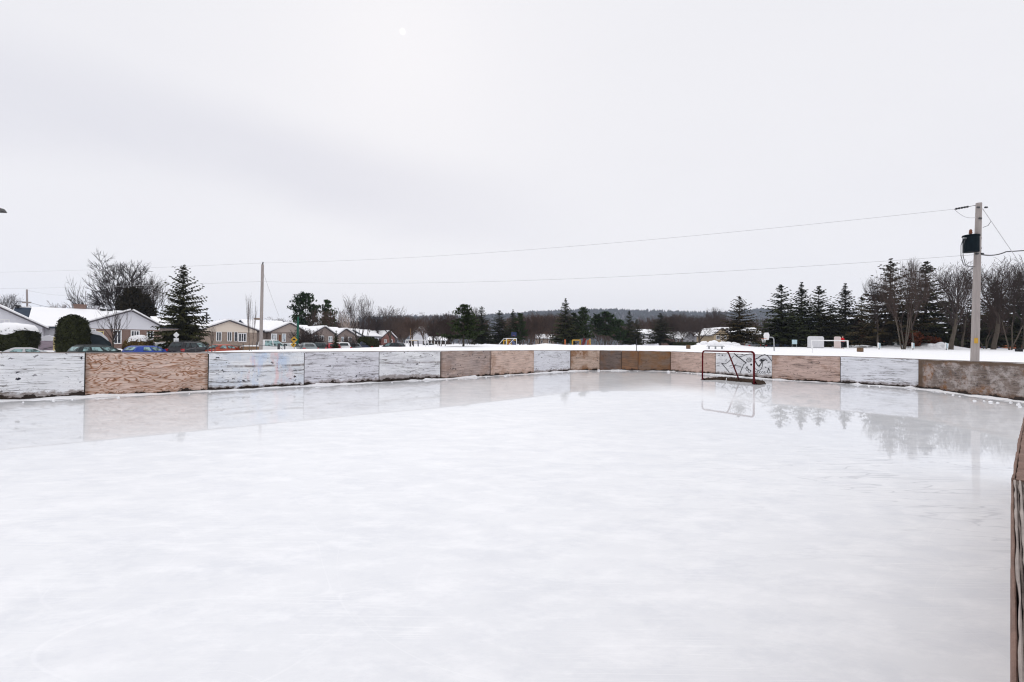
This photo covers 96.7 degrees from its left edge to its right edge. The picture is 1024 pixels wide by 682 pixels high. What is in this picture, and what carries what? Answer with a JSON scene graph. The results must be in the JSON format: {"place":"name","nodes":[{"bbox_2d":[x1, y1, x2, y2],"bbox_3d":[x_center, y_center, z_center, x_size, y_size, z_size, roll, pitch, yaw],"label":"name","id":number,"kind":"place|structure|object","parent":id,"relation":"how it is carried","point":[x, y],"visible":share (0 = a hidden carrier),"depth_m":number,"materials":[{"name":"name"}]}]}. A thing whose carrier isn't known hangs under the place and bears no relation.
{"place":"outdoors","nodes":[
{"label":"outdoors","id":0,"kind":"place"},
{"bbox_2d":[0,371,1023,681],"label":"ice","id":1,"kind":"structure","parent":0,"point":[620,527],"depth_m":3.49,"materials":[{"name":"ice"}]},
{"bbox_2d":[0,352,85,398],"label":"rink board","id":2,"kind":"object","parent":1,"relation":"on","point":[27,375],"visible":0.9,"depth_m":10.99,"materials":[{"name":"white wood"}]},
{"bbox_2d":[84,352,207,395],"bbox_3d":[-9.828,0.918,12.329,2.661,1.232,0.134,1,-1,-40],"label":"rink board","id":3,"kind":"object","parent":1,"relation":"on","point":[130,372],"visible":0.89,"depth_m":12.22,"materials":[{"name":"brown wood"}]},
{"bbox_2d":[208,352,303,389],"bbox_3d":[-7.866,0.949,14.078,2.720,1.236,0.138,1,-1,-43],"label":"rink board","id":4,"kind":"object","parent":1,"relation":"on","point":[235,370],"visible":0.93,"depth_m":13.96,"materials":[{"name":"white wood"}]},
{"bbox_2d":[304,351,378,384],"bbox_3d":[-5.923,0.977,15.870,2.680,1.245,0.134,1,-1,-42],"label":"rink board","id":5,"kind":"object","parent":1,"relation":"on","point":[340,366],"visible":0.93,"depth_m":15.79,"materials":[{"name":"white wood"}]},
{"bbox_2d":[379,351,439,381],"bbox_3d":[-3.947,1.005,17.568,2.643,1.255,0.138,1,-1,-39],"label":"rink board","id":6,"kind":"object","parent":1,"relation":"on","point":[403,365],"visible":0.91,"depth_m":17.46,"materials":[{"name":"white wood"}]},
{"bbox_2d":[440,350,490,377],"bbox_3d":[-1.981,1.036,19.442,0.134,1.261,2.936,0,-1,42],"label":"rink board","id":7,"kind":"object","parent":1,"relation":"on","point":[453,364],"visible":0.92,"depth_m":19.36,"materials":[{"name":"brown wood"}]},
{"bbox_2d":[0,369,1023,406],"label":"snow ridge","id":8,"kind":"structure","parent":1,"relation":"on","point":[234,389],"depth_m":14.40,"materials":[{"name":"snow"}]},
{"bbox_2d":[490,350,533,375],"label":"rink board","id":9,"kind":"object","parent":1,"relation":"on","point":[503,362],"visible":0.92,"depth_m":21.44,"materials":[{"name":"brown wood"}]},
{"bbox_2d":[534,350,569,372],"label":"rink board","id":10,"kind":"object","parent":1,"relation":"on","point":[550,360],"visible":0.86,"depth_m":23.67,"materials":[{"name":"white wood"}]},
{"bbox_2d":[570,350,599,370],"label":"rink board","id":11,"kind":"object","parent":1,"relation":"on","point":[584,359],"visible":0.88,"depth_m":25.45,"materials":[{"name":"brown wood"}]},
{"bbox_2d":[600,350,620,369],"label":"rink board","id":12,"kind":"object","parent":1,"relation":"on","point":[610,359],"visible":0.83,"depth_m":25.96,"materials":[{"name":"brown wood"}]},
{"bbox_2d":[621,350,637,370],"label":"rink board","id":13,"kind":"object","parent":1,"relation":"on","point":[629,360],"visible":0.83,"depth_m":25.97,"materials":[{"name":"brown wood"}]},
{"bbox_2d":[638,351,670,370],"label":"rink board","id":14,"kind":"object","parent":1,"relation":"on","point":[654,360],"visible":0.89,"depth_m":25.90,"materials":[{"name":"brown wood"}]},
{"bbox_2d":[671,351,715,373],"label":"rink board","id":15,"kind":"object","parent":1,"relation":"on","point":[686,362],"visible":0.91,"depth_m":24.38,"materials":[{"name":"brown wood"}]},
{"bbox_2d":[701,350,765,384],"bbox_3d":[9.145,1.034,18.695,0.947,1.286,2.615,1,0,-27],"label":"hockey goal","id":16,"kind":"object","parent":1,"relation":"on","point":[753,381],"visible":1,"depth_m":18.68,"materials":[{"name":"red paint"}]},
{"bbox_2d":[716,353,771,378],"bbox_3d":[11.010,1.196,21.749,0.144,1.245,3.124,1,0,-25],"label":"rink board","id":17,"kind":"object","parent":1,"relation":"on","point":[743,364],"visible":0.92,"depth_m":21.57,"materials":[{"name":"white wood"}]},
{"bbox_2d":[771,355,840,382],"bbox_3d":[12.481,1.214,19.446,0.135,1.206,2.594,1,-1,-42],"label":"rink board","id":18,"kind":"object","parent":1,"relation":"on","point":[809,368],"visible":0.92,"depth_m":19.32,"materials":[{"name":"brown wood"}]},
{"bbox_2d":[840,356,917,387],"bbox_3d":[14.025,1.217,17.486,0.139,1.206,2.508,1,0,-34],"label":"rink board","id":19,"kind":"object","parent":1,"relation":"on","point":[901,372],"visible":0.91,"depth_m":17.37,"materials":[{"name":"white wood"}]},
{"bbox_2d":[918,359,1023,400],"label":"rink board","id":20,"kind":"object","parent":1,"relation":"on","point":[996,379],"visible":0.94,"depth_m":14.09,"materials":[{"name":"brown wood"}]},
{"bbox_2d":[1010,480,1023,681],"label":"rink board","id":21,"kind":"object","parent":1,"relation":"on","point":[1017,597],"visible":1,"depth_m":0.68,"materials":[{"name":"brown wood"}]},
{"bbox_2d":[1011,417,1023,484],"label":"rink board","id":22,"kind":"object","parent":1,"relation":"on","point":[1018,471],"visible":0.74,"depth_m":1.36,"materials":[{"name":"brown wood"}]},
{"bbox_2d":[0,343,1023,394],"bbox_3d":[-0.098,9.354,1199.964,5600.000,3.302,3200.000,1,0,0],"label":"ground","id":23,"kind":"structure","parent":0,"point":[925,351],"depth_m":46.59,"materials":[{"name":"snow"}]},
{"bbox_2d":[0,322,41,350],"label":"clipped hedge","id":24,"kind":"object","parent":23,"relation":"on","point":[13,335],"visible":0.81,"depth_m":45.11,"materials":[{"name":"green plant"}]},
{"bbox_2d":[0,304,49,335],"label":"bungalow","id":25,"kind":"object","parent":23,"relation":"on","point":[7,315],"visible":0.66,"depth_m":52.46,"materials":[{"name":"white plastic"}]},
{"bbox_2d":[38,335,53,349],"bbox_3d":[-52.711,0.240,51.790,3.100,1.759,5.095,1,-1,-43],"label":"car shelter","id":26,"kind":"object","parent":23,"relation":"on","point":[46,341],"visible":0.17,"depth_m":49.98,"materials":[{"name":"white plastic"}]},
{"bbox_2d":[52,314,91,351],"bbox_3d":[-44.358,-0.360,46.017,2.809,4.864,2.768,1,0,0],"label":"cedar shrub","id":27,"kind":"object","parent":23,"relation":"on","point":[71,330],"visible":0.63,"depth_m":45.14,"materials":[{"name":"plant"}]},
{"bbox_2d":[14,304,162,347],"bbox_3d":[-57.731,-1.466,62.344,14.470,7.145,15.877,1,-1,-43],"label":"bungalow","id":28,"kind":"object","parent":23,"relation":"on","point":[140,324],"visible":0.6,"depth_m":59.15,"materials":[{"name":"white brick"}]},
{"bbox_2d":[90,330,111,345],"bbox_3d":[-44.860,0.045,48.988,2.719,2.482,1.700,1,-1,-43],"label":"tarp covered trailer","id":29,"kind":"object","parent":23,"relation":"on","point":[99,338],"visible":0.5,"depth_m":48.59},
{"bbox_2d":[65,246,159,311],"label":"bare tree","id":30,"kind":"object","parent":23,"relation":"on","point":[109,294],"visible":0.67,"depth_m":82.61,"materials":[{"name":"grey plant"}]},
{"bbox_2d":[96,307,130,346],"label":"sapling","id":31,"kind":"object","parent":23,"relation":"on","point":[114,331],"visible":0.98,"depth_m":48.91,"materials":[{"name":"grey plant"}]},
{"bbox_2d":[114,284,158,317],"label":"cedar tree","id":32,"kind":"object","parent":23,"relation":"on","point":[133,297],"visible":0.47,"depth_m":78.88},
{"bbox_2d":[121,335,154,349],"bbox_3d":[-40.995,0.605,49.987,3.415,2.569,2.643,1,0,0],"label":"dry bush","id":33,"kind":"object","parent":23,"relation":"on","point":[139,340],"visible":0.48,"depth_m":49.32,"materials":[{"name":"plant"}]},
{"bbox_2d":[133,273,177,316],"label":"bare tree","id":34,"kind":"object","parent":23,"relation":"on","point":[156,296],"visible":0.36,"depth_m":87.96,"materials":[{"name":"grey plant"}]},
{"bbox_2d":[147,264,213,348],"bbox_3d":[-36.792,-2.946,51.114,6.852,11.229,6.491,1,0,-15],"label":"spruce tree","id":35,"kind":"object","parent":23,"relation":"on","point":[188,330],"visible":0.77,"depth_m":50.56,"materials":[{"name":"green plant"}]},
{"bbox_2d":[150,316,281,346],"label":"bungalow","id":36,"kind":"object","parent":23,"relation":"on","point":[231,332],"visible":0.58,"depth_m":65.74,"materials":[{"name":"beige brick"}]},
{"bbox_2d":[245,296,256,350],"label":"sapling","id":37,"kind":"object","parent":23,"relation":"on","point":[248,312],"visible":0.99,"depth_m":39.88,"materials":[{"name":"grey plant"}]},
{"bbox_2d":[259,262,263,349],"bbox_3d":[-25.337,-2.990,46.020,0.351,10.024,0.340,1,0,0],"label":"utility pole","id":38,"kind":"object","parent":23,"relation":"on","point":[261,309],"visible":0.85,"depth_m":45.91,"materials":[{"name":"grey wood"}]},
{"bbox_2d":[281,209,952,262],"bbox_3d":[-1.510,-7.171,34.451,52.804,1.144,0.020,0,0,26],"label":"overhead wire","id":39,"kind":"object","parent":38,"relation":"attached to","point":[650,239],"visible":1,"depth_m":28.99,"materials":[{"name":"metal"}]},
{"bbox_2d":[263,322,308,342],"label":"bungalow","id":40,"kind":"object","parent":23,"relation":"on","point":[279,331],"visible":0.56,"depth_m":70.41,"materials":[{"name":"brown brick"}]},
{"bbox_2d":[286,291,324,325],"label":"pine tree","id":41,"kind":"object","parent":23,"relation":"on","point":[303,298],"visible":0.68,"depth_m":95.85,"materials":[{"name":"green plant"}]},
{"bbox_2d":[287,325,323,343],"bbox_3d":[-26.948,-0.083,60.050,4.710,4.470,4.575,0,0,32],"label":"bare shrub","id":42,"kind":"object","parent":23,"relation":"on","point":[304,338],"visible":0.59,"depth_m":59.68,"materials":[{"name":"brown plant"}]},
{"bbox_2d":[306,325,337,342],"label":"bungalow","id":43,"kind":"object","parent":23,"relation":"on","point":[328,333],"visible":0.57,"depth_m":74.22,"materials":[{"name":"brown brick"}]},
{"bbox_2d":[318,299,339,326],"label":"pine tree","id":44,"kind":"object","parent":23,"relation":"on","point":[327,305],"visible":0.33,"depth_m":98.72,"materials":[{"name":"green plant"}]},
{"bbox_2d":[331,328,361,342],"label":"bungalow","id":45,"kind":"object","parent":23,"relation":"on","point":[342,332],"visible":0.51,"depth_m":76.58,"materials":[{"name":"grey brick"}]},
{"bbox_2d":[342,293,380,339],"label":"bare tree","id":46,"kind":"object","parent":23,"relation":"on","point":[350,312],"visible":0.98,"depth_m":65.73,"materials":[{"name":"grey plant"}]},
{"bbox_2d":[373,330,397,344],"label":"bungalow","id":47,"kind":"object","parent":23,"relation":"on","point":[384,339],"visible":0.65,"depth_m":83.21,"materials":[{"name":"red brick"}]},
{"bbox_2d":[378,306,405,342],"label":"bare tree","id":48,"kind":"object","parent":23,"relation":"on","point":[389,319],"visible":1,"depth_m":73.94,"materials":[{"name":"grey plant"}]},
{"bbox_2d":[390,316,411,342],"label":"bare tree","id":49,"kind":"object","parent":23,"relation":"on","point":[398,330],"visible":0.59,"depth_m":95.72,"materials":[{"name":"brown plant"}]},
{"bbox_2d":[400,315,426,344],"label":"bare tree","id":50,"kind":"object","parent":23,"relation":"on","point":[411,327],"visible":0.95,"depth_m":91.57,"materials":[{"name":"brown plant"}]},
{"bbox_2d":[413,312,438,343],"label":"bare tree","id":51,"kind":"object","parent":23,"relation":"on","point":[424,326],"visible":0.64,"depth_m":103.41,"materials":[{"name":"grey plant"}]},
{"bbox_2d":[364,312,491,344],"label":"distant woods","id":52,"kind":"object","parent":23,"relation":"on","point":[407,336],"visible":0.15,"depth_m":145.50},
{"bbox_2d":[426,312,458,345],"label":"bare tree","id":53,"kind":"object","parent":23,"relation":"on","point":[443,326],"visible":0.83,"depth_m":61.58,"materials":[{"name":"brown plant"}]},
{"bbox_2d":[437,304,483,345],"bbox_3d":[-6.206,-1.990,58.172,5.842,5.676,5.691,0,0,34],"label":"pine tree","id":54,"kind":"object","parent":23,"relation":"on","point":[465,311],"visible":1,"depth_m":57.46,"materials":[{"name":"green plant"}]},
{"bbox_2d":[470,306,494,344],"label":"spruce tree","id":55,"kind":"object","parent":23,"relation":"on","point":[485,337],"visible":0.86,"depth_m":95.51,"materials":[{"name":"green plant"}]},
{"bbox_2d":[488,310,515,343],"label":"spruce tree","id":56,"kind":"object","parent":23,"relation":"on","point":[500,326],"visible":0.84,"depth_m":99.53,"materials":[{"name":"green plant"}]},
{"bbox_2d":[510,313,528,344],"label":"pine tree","id":57,"kind":"object","parent":23,"relation":"on","point":[521,327],"visible":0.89,"depth_m":105.79,"materials":[{"name":"green plant"}]},
{"bbox_2d":[517,315,540,344],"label":"bare tree","id":58,"kind":"object","parent":23,"relation":"on","point":[535,325],"visible":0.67,"depth_m":110.84,"materials":[{"name":"brown plant"}]},
{"bbox_2d":[527,311,550,343],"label":"bare tree","id":59,"kind":"object","parent":23,"relation":"on","point":[540,332],"visible":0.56,"depth_m":113.95,"materials":[{"name":"brown plant"}]},
{"bbox_2d":[497,312,586,344],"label":"distant woods","id":60,"kind":"object","parent":23,"relation":"on","point":[533,337],"visible":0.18,"depth_m":131.34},
{"bbox_2d":[549,298,581,344],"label":"spruce tree","id":61,"kind":"object","parent":23,"relation":"on","point":[564,329],"visible":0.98,"depth_m":95.32,"materials":[{"name":"green plant"}]},
{"bbox_2d":[569,307,594,338],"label":"pine tree","id":62,"kind":"object","parent":23,"relation":"on","point":[584,316],"visible":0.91,"depth_m":97.44,"materials":[{"name":"green plant"}]},
{"bbox_2d":[588,311,623,344],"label":"pine tree","id":63,"kind":"object","parent":23,"relation":"on","point":[610,329],"visible":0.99,"depth_m":101.23,"materials":[{"name":"green plant"}]},
{"bbox_2d":[610,319,633,342],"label":"pine tree","id":64,"kind":"object","parent":23,"relation":"on","point":[617,337],"visible":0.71,"depth_m":103.59,"materials":[{"name":"green plant"}]},
{"bbox_2d":[618,311,637,344],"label":"spruce tree","id":65,"kind":"object","parent":23,"relation":"on","point":[629,322],"visible":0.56,"depth_m":109.67,"materials":[{"name":"green plant"}]},
{"bbox_2d":[627,319,648,344],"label":"spruce tree","id":66,"kind":"object","parent":23,"relation":"on","point":[637,335],"visible":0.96,"depth_m":103.62,"materials":[{"name":"green plant"}]},
{"bbox_2d":[644,313,677,344],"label":"spruce tree","id":67,"kind":"object","parent":23,"relation":"on","point":[659,336],"visible":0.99,"depth_m":107.41,"materials":[{"name":"green plant"}]},
{"bbox_2d":[663,311,697,341],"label":"bare tree","id":68,"kind":"object","parent":23,"relation":"on","point":[674,325],"visible":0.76,"depth_m":111.48,"materials":[{"name":"brown plant"}]},
{"bbox_2d":[591,313,773,344],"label":"distant woods","id":69,"kind":"object","parent":23,"relation":"on","point":[645,324],"visible":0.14,"depth_m":190.47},
{"bbox_2d":[679,315,717,342],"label":"bare tree","id":70,"kind":"object","parent":23,"relation":"on","point":[699,329],"visible":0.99,"depth_m":91.48,"materials":[{"name":"brown plant"}]},
{"bbox_2d":[694,327,729,341],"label":"house","id":71,"kind":"structure","parent":23,"relation":"on","point":[708,338],"depth_m":109.15,"materials":[{"name":"beige"}]},
{"bbox_2d":[706,308,730,327],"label":"bare tree","id":72,"kind":"object","parent":23,"relation":"on","point":[715,314],"visible":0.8,"depth_m":119.55,"materials":[{"name":"brown plant"}]},
{"bbox_2d":[712,296,762,343],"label":"spruce tree","id":73,"kind":"object","parent":23,"relation":"on","point":[740,334],"visible":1,"depth_m":65.64,"materials":[{"name":"green plant"}]},
{"bbox_2d":[752,284,817,346],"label":"spruce tree","id":74,"kind":"object","parent":23,"relation":"on","point":[780,335],"visible":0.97,"depth_m":71.25,"materials":[{"name":"green plant"}]},
{"bbox_2d":[785,282,826,346],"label":"spruce tree","id":75,"kind":"object","parent":23,"relation":"on","point":[802,311],"visible":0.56,"depth_m":77.42,"materials":[{"name":"green plant"}]},
{"bbox_2d":[807,336,823,347],"bbox_3d":[40.061,0.239,60.073,2.232,1.744,0.200,1,0,0],"label":"standing panel","id":76,"kind":"object","parent":23,"relation":"on","point":[817,344],"visible":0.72,"depth_m":60.00,"materials":[{"name":"metal"}]},
{"bbox_2d":[697,340,948,347],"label":"snow heaps","id":77,"kind":"object","parent":23,"relation":"on","point":[937,345],"visible":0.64,"depth_m":60.87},
{"bbox_2d":[805,286,845,341],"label":"spruce tree","id":78,"kind":"object","parent":23,"relation":"on","point":[819,309],"visible":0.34,"depth_m":79.67,"materials":[{"name":"green plant"}]},
{"bbox_2d":[813,304,857,346],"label":"spruce tree","id":79,"kind":"object","parent":23,"relation":"on","point":[829,333],"visible":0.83,"depth_m":74.53,"materials":[{"name":"green plant"}]},
{"bbox_2d":[823,283,871,345],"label":"spruce tree","id":80,"kind":"object","parent":23,"relation":"on","point":[846,312],"visible":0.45,"depth_m":79.36,"materials":[{"name":"green plant"}]},
{"bbox_2d":[861,276,896,345],"bbox_3d":[50.662,-4.019,62.978,3.509,10.324,4.210,1,0,-16],"label":"bare tree","id":81,"kind":"object","parent":23,"relation":"on","point":[875,307],"visible":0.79,"depth_m":63.04,"materials":[{"name":"brown plant"}]},
{"bbox_2d":[845,258,938,345],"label":"spruce tree","id":82,"kind":"object","parent":23,"relation":"on","point":[888,331],"visible":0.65,"depth_m":65.53,"materials":[{"name":"green plant"}]},
{"bbox_2d":[872,259,936,348],"bbox_3d":[49.348,-4.523,56.951,6.671,11.740,6.340,1,-1,-39],"label":"bare tree","id":83,"kind":"object","parent":23,"relation":"on","point":[890,301],"visible":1,"depth_m":56.89,"materials":[{"name":"brown plant"}]},
{"bbox_2d":[897,329,925,345],"bbox_3d":[56.140,-0.311,63.994,2.291,2.952,3.628,1,0,0],"label":"rusty shrub","id":84,"kind":"object","parent":23,"relation":"on","point":[918,337],"visible":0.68,"depth_m":62.94,"materials":[{"name":"red plant"}]},
{"bbox_2d":[898,256,929,342],"bbox_3d":[54.776,-5.228,61.983,3.766,12.681,3.139,1,0,-13],"label":"bare tree","id":85,"kind":"object","parent":23,"relation":"on","point":[924,276],"visible":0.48,"depth_m":61.92,"materials":[{"name":"brown plant"}]},
{"bbox_2d":[892,261,969,344],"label":"spruce tree","id":86,"kind":"object","parent":23,"relation":"on","point":[939,329],"visible":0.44,"depth_m":66.79,"materials":[{"name":"green plant"}]},
{"bbox_2d":[915,259,986,349],"bbox_3d":[54.996,-4.454,57.038,7.026,11.562,6.939,1,0,-18],"label":"bare tree","id":87,"kind":"object","parent":23,"relation":"on","point":[958,285],"visible":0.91,"depth_m":56.77,"materials":[{"name":"brown plant"}]},
{"bbox_2d":[931,304,990,347],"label":"spruce tree","id":88,"kind":"object","parent":23,"relation":"on","point":[966,342],"visible":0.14,"depth_m":72.70,"materials":[{"name":"green plant"}]},
{"bbox_2d":[940,270,984,346],"bbox_3d":[61.302,-4.470,62.120,4.708,11.225,3.924,1,0,-5],"label":"bare tree","id":89,"kind":"object","parent":23,"relation":"on","point":[964,327],"visible":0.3,"depth_m":61.80,"materials":[{"name":"brown plant"}]},
{"bbox_2d":[961,202,987,361],"bbox_3d":[22.192,-2.487,21.970,1.272,8.405,0.670,1,0,0],"label":"utility pole","id":90,"kind":"object","parent":23,"relation":"on","point":[971,243],"visible":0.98,"depth_m":21.91,"materials":[{"name":"grey wood"}]},
{"bbox_2d":[263,255,965,282],"bbox_3d":[-1.428,-5.045,34.036,53.483,1.639,0.020,0,0,27],"label":"overhead wire","id":91,"kind":"object","parent":90,"relation":"attached to","point":[699,272],"visible":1,"depth_m":27.11,"materials":[{"name":"metal"}]},
{"bbox_2d":[956,303,1013,348],"bbox_3d":[66.619,-2.195,64.027,5.563,7.049,5.418,1,0,6],"label":"tree","id":92,"kind":"object","parent":23,"relation":"on","point":[988,318],"visible":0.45,"depth_m":63.75,"materials":[{"name":"brown plant"}]},
{"bbox_2d":[956,255,1023,349],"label":"bare tree","id":93,"kind":"object","parent":23,"relation":"on","point":[995,337],"visible":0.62,"depth_m":57.43,"materials":[{"name":"brown plant"}]},
{"bbox_2d":[959,282,1022,348],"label":"spruce tree","id":94,"kind":"object","parent":23,"relation":"on","point":[1001,342],"visible":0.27,"depth_m":68.95,"materials":[{"name":"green plant"}]},
{"bbox_2d":[982,264,1023,349],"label":"bare tree","id":95,"kind":"object","parent":23,"relation":"on","point":[1012,294],"visible":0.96,"depth_m":55.68,"materials":[{"name":"brown plant"}]},
{"bbox_2d":[985,278,1023,348],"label":"spruce tree","id":96,"kind":"object","parent":23,"relation":"on","point":[1018,320],"visible":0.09,"depth_m":71.49,"materials":[{"name":"green plant"}]},
{"bbox_2d":[990,255,1023,348],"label":"bare tree","id":97,"kind":"object","parent":23,"relation":"on","point":[1017,315],"visible":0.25,"depth_m":60.10,"materials":[{"name":"brown plant"}]},
{"bbox_2d":[0,0,1023,324],"label":"sky","id":98,"kind":"structure","parent":0,"point":[163,134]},
{"bbox_2d":[397,312,832,346],"bbox_3d":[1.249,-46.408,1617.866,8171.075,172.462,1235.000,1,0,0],"label":"hills","id":99,"kind":"structure","parent":0,"point":[589,331],"depth_m":1339.77,"materials":[{"name":"grey plant"}]},
{"bbox_2d":[332,307,849,345],"bbox_3d":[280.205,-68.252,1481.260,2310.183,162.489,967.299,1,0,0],"label":"hillside woods","id":100,"kind":"object","parent":99,"relation":"on","point":[646,312],"visible":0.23,"depth_m":1650.83,"materials":[{"name":"plant"}]},
{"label":"road","id":101,"kind":"structure","parent":0,"visible":0},
{"bbox_2d":[2,347,45,351],"bbox_3d":[-39.234,1.248,36.989,1.902,1.445,4.600,0,-1,41],"label":"parked car","id":102,"kind":"object","parent":101,"relation":"on","point":[23,349],"visible":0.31,"depth_m":36.35,"materials":[{"name":"silver metal"}]},
{"bbox_2d":[67,344,121,352],"bbox_3d":[-36.004,1.106,39.991,1.902,1.577,4.600,0,0,21],"label":"parked car","id":103,"kind":"object","parent":101,"relation":"on","point":[88,348],"visible":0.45,"depth_m":38.83,"materials":[{"name":"black paint"}]},
{"bbox_2d":[122,346,165,351],"bbox_3d":[-34.290,1.179,42.990,1.866,1.475,4.100,1,0,13],"label":"parked car","id":104,"kind":"object","parent":101,"relation":"on","point":[142,349],"visible":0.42,"depth_m":41.79,"materials":[{"name":"blue paint"}]},
{"bbox_2d":[165,342,209,351],"bbox_3d":[-32.572,0.888,46.492,1.974,1.797,4.600,1,0,7],"label":"parked car","id":105,"kind":"object","parent":101,"relation":"on","point":[177,346],"visible":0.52,"depth_m":44.69,"materials":[{"name":"black paint"}]},
{"bbox_2d":[205,344,239,351],"bbox_3d":[-30.945,1.074,48.991,1.902,1.445,4.600,0,0,18],"label":"parked car","id":106,"kind":"object","parent":101,"relation":"on","point":[225,347],"visible":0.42,"depth_m":48.11,"materials":[{"name":"orange paint"}]},
{"bbox_2d":[237,340,296,349],"bbox_3d":[-27.844,0.797,51.952,2.240,1.894,5.734,0,-1,42],"label":"pickup truck","id":107,"kind":"object","parent":101,"relation":"on","point":[269,344],"visible":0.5,"depth_m":51.19,"materials":[{"name":"white paint"}]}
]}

